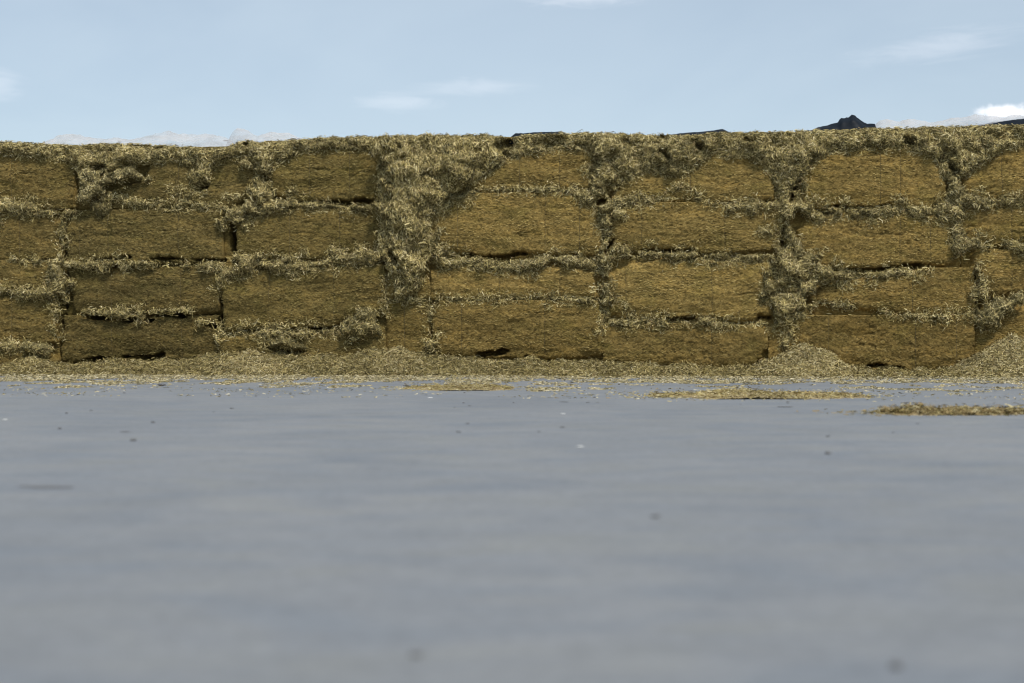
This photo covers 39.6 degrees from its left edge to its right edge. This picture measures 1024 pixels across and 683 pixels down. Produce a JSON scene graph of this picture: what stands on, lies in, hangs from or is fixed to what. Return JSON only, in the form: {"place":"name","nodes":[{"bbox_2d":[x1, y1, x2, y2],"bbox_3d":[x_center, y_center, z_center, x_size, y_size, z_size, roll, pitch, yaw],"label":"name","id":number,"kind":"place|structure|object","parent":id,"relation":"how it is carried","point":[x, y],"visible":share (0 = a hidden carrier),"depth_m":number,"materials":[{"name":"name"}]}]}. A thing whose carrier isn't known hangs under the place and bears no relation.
{"place":"outdoors","nodes":[
{"label":"outdoors","id":0,"kind":"place"},
{"bbox_2d":[0,376,1023,682],"bbox_3d":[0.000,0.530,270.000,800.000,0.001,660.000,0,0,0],"label":"concrete yard","id":1,"kind":"structure","parent":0,"point":[196,532],"depth_m":3.88,"materials":[{"name":"grey concrete"}]},
{"bbox_2d":[0,347,61,365],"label":"hay bale","id":2,"kind":"object","parent":1,"relation":"on","point":[55,355],"visible":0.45,"depth_m":22.52,"materials":[{"name":"plant"}]},
{"bbox_2d":[0,293,64,346],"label":"hay bale","id":3,"kind":"object","parent":2,"relation":"on","point":[29,320],"visible":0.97,"depth_m":22.51,"materials":[{"name":"plant"}]},
{"bbox_2d":[0,259,63,289],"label":"hay bale","id":4,"kind":"object","parent":3,"relation":"on","point":[29,273],"visible":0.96,"depth_m":22.51,"materials":[{"name":"plant"}]},
{"bbox_2d":[0,209,70,258],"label":"hay bale","id":5,"kind":"object","parent":4,"relation":"on","point":[18,238],"visible":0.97,"depth_m":22.53,"materials":[{"name":"plant"}]},
{"bbox_2d":[0,145,78,210],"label":"hay bale","id":6,"kind":"object","parent":5,"relation":"on","point":[52,181],"visible":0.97,"depth_m":22.49,"materials":[{"name":"plant"}]},
{"bbox_2d":[20,336,55,357],"bbox_3d":[-7.476,0.137,22.432,0.568,0.458,0.300,0,0,0],"label":"hay clump","id":7,"kind":"object","parent":2,"relation":"on","point":[42,349],"visible":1,"depth_m":22.37,"materials":[{"name":"plant"}]},
{"bbox_2d":[0,154,1023,357],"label":"loose hay","id":8,"kind":"object","parent":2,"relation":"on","point":[799,274],"visible":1,"depth_m":21.53,"materials":[{"name":"plant"}]},
{"bbox_2d":[17,355,50,369],"bbox_3d":[-7.520,0.370,22.273,1.068,0.404,0.763,0,0,0],"label":"hay heap","id":9,"kind":"object","parent":1,"relation":"on","point":[33,358],"visible":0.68,"depth_m":22.29,"materials":[{"name":"plant"}]},
{"bbox_2d":[21,485,73,487],"bbox_3d":[-1.698,0.527,5.179,0.210,0.002,0.081,0,0,-4],"label":"debris crumb","id":10,"kind":"object","parent":1,"relation":"on","point":[40,486],"visible":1,"depth_m":5.17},
{"bbox_2d":[60,315,223,363],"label":"hay bale","id":11,"kind":"object","parent":1,"relation":"on","point":[88,338],"visible":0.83,"depth_m":22.44,"materials":[{"name":"plant"}]},
{"bbox_2d":[61,264,223,315],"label":"hay bale","id":12,"kind":"object","parent":11,"relation":"on","point":[165,287],"visible":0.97,"depth_m":22.37,"materials":[{"name":"plant"}]},
{"bbox_2d":[64,208,226,264],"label":"hay bale","id":13,"kind":"object","parent":12,"relation":"on","point":[163,238],"visible":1,"depth_m":22.31,"materials":[{"name":"plant"}]},
{"bbox_2d":[77,146,268,209],"bbox_3d":[-5.285,-2.568,23.193,3.071,0.986,1.958,0,0,6],"label":"hay bale","id":14,"kind":"object","parent":13,"relation":"on","point":[229,177],"visible":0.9,"depth_m":22.25,"materials":[{"name":"plant"}]},
{"bbox_2d":[75,167,106,206],"bbox_3d":[-6.599,-2.445,22.307,0.515,0.647,0.392,0,0,0],"label":"hay clump","id":15,"kind":"object","parent":14,"relation":"attached to","point":[91,186],"visible":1,"depth_m":22.21,"materials":[{"name":"plant"}]},
{"bbox_2d":[89,196,113,218],"bbox_3d":[-6.464,-2.103,22.322,0.424,0.403,0.194,0,0,6],"label":"hay clump","id":16,"kind":"object","parent":15,"relation":"hanging from","point":[100,209],"visible":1,"depth_m":22.32,"materials":[{"name":"plant"}]},
{"bbox_2d":[101,157,154,188],"bbox_3d":[-6.032,-2.636,22.233,0.873,0.499,0.363,0,0,0],"label":"hay clump","id":17,"kind":"object","parent":14,"relation":"on","point":[121,174],"visible":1,"depth_m":22.21,"materials":[{"name":"plant"}]},
{"bbox_2d":[197,346,288,376],"bbox_3d":[-4.046,0.322,21.814,2.018,0.530,1.049,0,0,0],"label":"hay heap","id":18,"kind":"object","parent":1,"relation":"on","point":[251,361],"visible":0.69,"depth_m":21.61,"materials":[{"name":"plant"}]},
{"bbox_2d":[218,334,386,356],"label":"hay bale","id":19,"kind":"object","parent":1,"relation":"on","point":[327,345],"visible":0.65,"depth_m":21.99,"materials":[{"name":"plant"}]},
{"bbox_2d":[265,335,310,356],"bbox_3d":[-3.475,0.071,21.990,0.736,0.417,0.301,0,0,0],"label":"hay clump","id":20,"kind":"object","parent":19,"relation":"attached to","point":[276,343],"visible":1,"depth_m":21.98,"materials":[{"name":"plant"}]},
{"bbox_2d":[220,262,387,333],"bbox_3d":[-3.136,-0.674,22.940,2.642,1.112,2.006,0,0,6],"label":"hay bale","id":21,"kind":"object","parent":19,"relation":"on","point":[327,298],"visible":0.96,"depth_m":22.01,"materials":[{"name":"plant"}]},
{"bbox_2d":[224,206,384,262],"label":"hay bale","id":22,"kind":"object","parent":21,"relation":"on","point":[317,234],"visible":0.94,"depth_m":22.01,"materials":[{"name":"plant"}]},
{"bbox_2d":[265,141,378,205],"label":"hay bale","id":23,"kind":"object","parent":22,"relation":"on","point":[343,178],"visible":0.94,"depth_m":21.97,"materials":[{"name":"plant"}]},
{"bbox_2d":[338,305,392,349],"bbox_3d":[-2.269,-0.211,21.835,0.890,0.710,0.420,0,0,0],"label":"hay clump","id":24,"kind":"object","parent":19,"relation":"on","point":[360,324],"visible":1,"depth_m":21.75,"materials":[{"name":"plant"}]},
{"bbox_2d":[358,345,424,374],"bbox_3d":[-1.810,0.306,21.544,1.995,0.530,0.930,0,0,6],"label":"hay heap","id":25,"kind":"object","parent":1,"relation":"on","point":[395,354],"visible":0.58,"depth_m":21.47,"materials":[{"name":"plant"}]},
{"bbox_2d":[386,299,433,351],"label":"hay bale","id":26,"kind":"object","parent":1,"relation":"on","point":[404,327],"visible":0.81,"depth_m":21.88,"materials":[{"name":"plant"}]},
{"bbox_2d":[386,263,431,298],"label":"hay bale","id":27,"kind":"object","parent":26,"relation":"on","point":[425,289],"visible":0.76,"depth_m":21.86,"materials":[{"name":"plant"}]},
{"bbox_2d":[410,652,422,655],"bbox_3d":[-0.162,0.526,2.400,0.022,0.004,0.025,0,0,-12],"label":"debris crumb","id":28,"kind":"object","parent":1,"relation":"on","point":[415,654],"visible":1,"depth_m":2.39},
{"bbox_2d":[331,380,555,392],"bbox_3d":[-0.791,0.489,15.332,2.331,0.120,4.661,0,0,19],"label":"hay patch","id":29,"kind":"object","parent":1,"relation":"on","point":[466,386],"visible":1,"depth_m":15.78,"materials":[{"name":"plant"}]},
{"bbox_2d":[0,344,964,378],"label":"hay drift","id":30,"kind":"object","parent":1,"relation":"on","point":[322,363],"visible":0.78,"depth_m":21.46,"materials":[{"name":"plant"}]},
{"bbox_2d":[0,373,1023,399],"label":"hay litter","id":31,"kind":"object","parent":1,"relation":"on","point":[72,378],"visible":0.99,"depth_m":18.87,"materials":[{"name":"plant"}]},
{"bbox_2d":[432,300,603,361],"bbox_3d":[0.183,-0.055,22.581,2.646,1.169,2.016,0,0,6],"label":"hay bale","id":32,"kind":"object","parent":1,"relation":"on","point":[501,331],"visible":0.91,"depth_m":21.63,"materials":[{"name":"plant"}]},
{"bbox_2d":[430,262,602,299],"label":"hay bale","id":33,"kind":"object","parent":32,"relation":"on","point":[579,282],"visible":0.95,"depth_m":21.66,"materials":[{"name":"plant"}]},
{"bbox_2d":[388,192,603,262],"bbox_3d":[-0.201,-1.750,22.631,3.367,1.065,1.998,0,0,6],"label":"hay bale","id":34,"kind":"object","parent":33,"relation":"on","point":[518,226],"visible":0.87,"depth_m":21.65,"materials":[{"name":"plant"}]},
{"bbox_2d":[452,137,595,193],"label":"hay bale","id":35,"kind":"object","parent":34,"relation":"on","point":[561,170],"visible":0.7,"depth_m":21.63,"materials":[{"name":"plant"}]},
{"bbox_2d":[368,130,508,301],"bbox_3d":[-1.122,-1.899,21.601,2.144,2.649,0.607,0,0,6],"label":"hay clump","id":36,"kind":"object","parent":35,"relation":"hanging from","point":[419,177],"visible":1,"depth_m":21.56,"materials":[{"name":"plant"}]},
{"bbox_2d":[602,323,767,367],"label":"hay bale","id":37,"kind":"object","parent":1,"relation":"on","point":[748,345],"visible":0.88,"depth_m":21.39,"materials":[{"name":"plant"}]},
{"bbox_2d":[603,258,773,322],"bbox_3d":[2.775,-0.776,22.304,2.612,0.990,2.017,0,0,6],"label":"hay bale","id":38,"kind":"object","parent":37,"relation":"on","point":[684,288],"visible":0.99,"depth_m":21.36,"materials":[{"name":"plant"}]},
{"bbox_2d":[604,201,787,257],"bbox_3d":[2.860,-1.693,22.306,2.782,0.837,1.994,0,0,6],"label":"hay bale","id":39,"kind":"object","parent":38,"relation":"on","point":[669,224],"visible":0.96,"depth_m":21.38,"materials":[{"name":"plant"}]},
{"bbox_2d":[603,151,778,203],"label":"hay bale","id":40,"kind":"object","parent":39,"relation":"on","point":[743,178],"visible":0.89,"depth_m":21.37,"materials":[{"name":"plant"}]},
{"bbox_2d":[554,386,960,401],"bbox_3d":[2.908,0.479,13.958,5.369,0.128,3.512,0,0,0],"label":"hay patch","id":41,"kind":"object","parent":1,"relation":"on","point":[734,393],"visible":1,"depth_m":13.51,"materials":[{"name":"plant"}]},
{"bbox_2d":[752,339,861,378],"bbox_3d":[4.324,0.270,20.873,1.898,0.610,1.142,0,0,0],"label":"hay heap","id":42,"kind":"object","parent":1,"relation":"on","point":[804,359],"visible":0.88,"depth_m":20.75,"materials":[{"name":"plant"}]},
{"bbox_2d":[767,314,974,370],"bbox_3d":[5.421,0.060,22.031,3.049,0.931,1.998,0,0,6],"label":"hay bale","id":43,"kind":"object","parent":1,"relation":"on","point":[872,341],"visible":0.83,"depth_m":21.07,"materials":[{"name":"plant"}]},
{"bbox_2d":[799,266,974,315],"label":"hay bale","id":44,"kind":"object","parent":43,"relation":"on","point":[947,285],"visible":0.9,"depth_m":21.04,"materials":[{"name":"plant"}]},
{"bbox_2d":[790,212,959,269],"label":"hay bale","id":45,"kind":"object","parent":44,"relation":"on","point":[903,241],"visible":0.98,"depth_m":21.10,"materials":[{"name":"plant"}]},
{"bbox_2d":[789,146,960,211],"bbox_3d":[5.481,-2.533,22.026,2.527,1.155,1.995,0,0,6],"label":"hay bale","id":46,"kind":"object","parent":45,"relation":"on","point":[869,177],"visible":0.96,"depth_m":21.07,"materials":[{"name":"plant"}]},
{"bbox_2d":[0,123,1023,198],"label":"hay thatch","id":47,"kind":"object","parent":46,"relation":"on","point":[964,150],"visible":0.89,"depth_m":21.39,"materials":[{"name":"plant"}]},
{"bbox_2d":[890,661,902,668],"bbox_3d":[0.624,0.524,2.309,0.021,0.007,0.022,0,0,31],"label":"debris crumb","id":48,"kind":"object","parent":1,"relation":"on","point":[894,664],"visible":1,"depth_m":2.30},
{"bbox_2d":[794,401,1023,415],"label":"hay patch","id":49,"kind":"object","parent":1,"relation":"on","point":[915,408],"visible":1,"depth_m":10.31,"materials":[{"name":"plant"}]},
{"bbox_2d":[946,332,1023,378],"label":"hay heap","id":50,"kind":"object","parent":1,"relation":"on","point":[1002,357],"visible":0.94,"depth_m":20.42,"materials":[{"name":"plant"}]},
{"bbox_2d":[974,304,1023,353],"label":"hay bale","id":51,"kind":"object","parent":1,"relation":"on","point":[983,340],"visible":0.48,"depth_m":20.93,"materials":[{"name":"plant"}]},
{"bbox_2d":[960,248,1023,304],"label":"hay bale","id":52,"kind":"object","parent":51,"relation":"on","point":[1005,271],"visible":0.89,"depth_m":20.93,"materials":[{"name":"plant"}]},
{"bbox_2d":[961,204,1023,248],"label":"hay bale","id":53,"kind":"object","parent":52,"relation":"on","point":[1004,221],"visible":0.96,"depth_m":20.96,"materials":[{"name":"plant"}]},
{"bbox_2d":[961,146,1023,199],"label":"hay bale","id":54,"kind":"object","parent":53,"relation":"on","point":[1001,173],"visible":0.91,"depth_m":20.91,"materials":[{"name":"plant"}]},
{"bbox_2d":[970,289,1023,333],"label":"hay clump","id":55,"kind":"object","parent":51,"relation":"on","point":[990,316],"visible":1,"depth_m":20.80,"materials":[{"name":"plant"}]},
{"bbox_2d":[0,0,1023,146],"label":"sky","id":56,"kind":"structure","parent":0,"point":[198,73],"materials":[{"name":"blue"}]},
{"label":"hay blanket","id":57,"kind":"object","parent":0,"visible":0},
{"bbox_2d":[509,131,564,143],"bbox_3d":[0.433,-3.142,22.020,0.919,0.220,0.514,0,0,6],"label":"tarpaulin","id":58,"kind":"object","parent":57,"relation":"on","point":[515,135],"visible":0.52,"depth_m":21.94,"materials":[{"name":"black plastic"}]},
{"bbox_2d":[664,129,728,135],"bbox_3d":[2.838,-3.136,21.770,1.018,0.220,0.530,0,0,6],"label":"tarpaulin","id":59,"kind":"object","parent":57,"relation":"on","point":[698,133],"visible":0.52,"depth_m":21.67,"materials":[{"name":"black plastic"}]},
{"bbox_2d":[809,115,875,130],"bbox_3d":[4.899,-3.240,21.504,1.195,0.378,0.510,0,0,6],"label":"tarpaulin","id":60,"kind":"object","parent":57,"relation":"on","point":[851,122],"visible":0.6,"depth_m":21.37,"materials":[{"name":"black plastic"}]},
{"bbox_2d":[975,119,1023,125],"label":"tarpaulin","id":61,"kind":"object","parent":57,"relation":"on","point":[1016,121],"visible":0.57,"depth_m":21.17,"materials":[{"name":"black plastic"}]}
]}

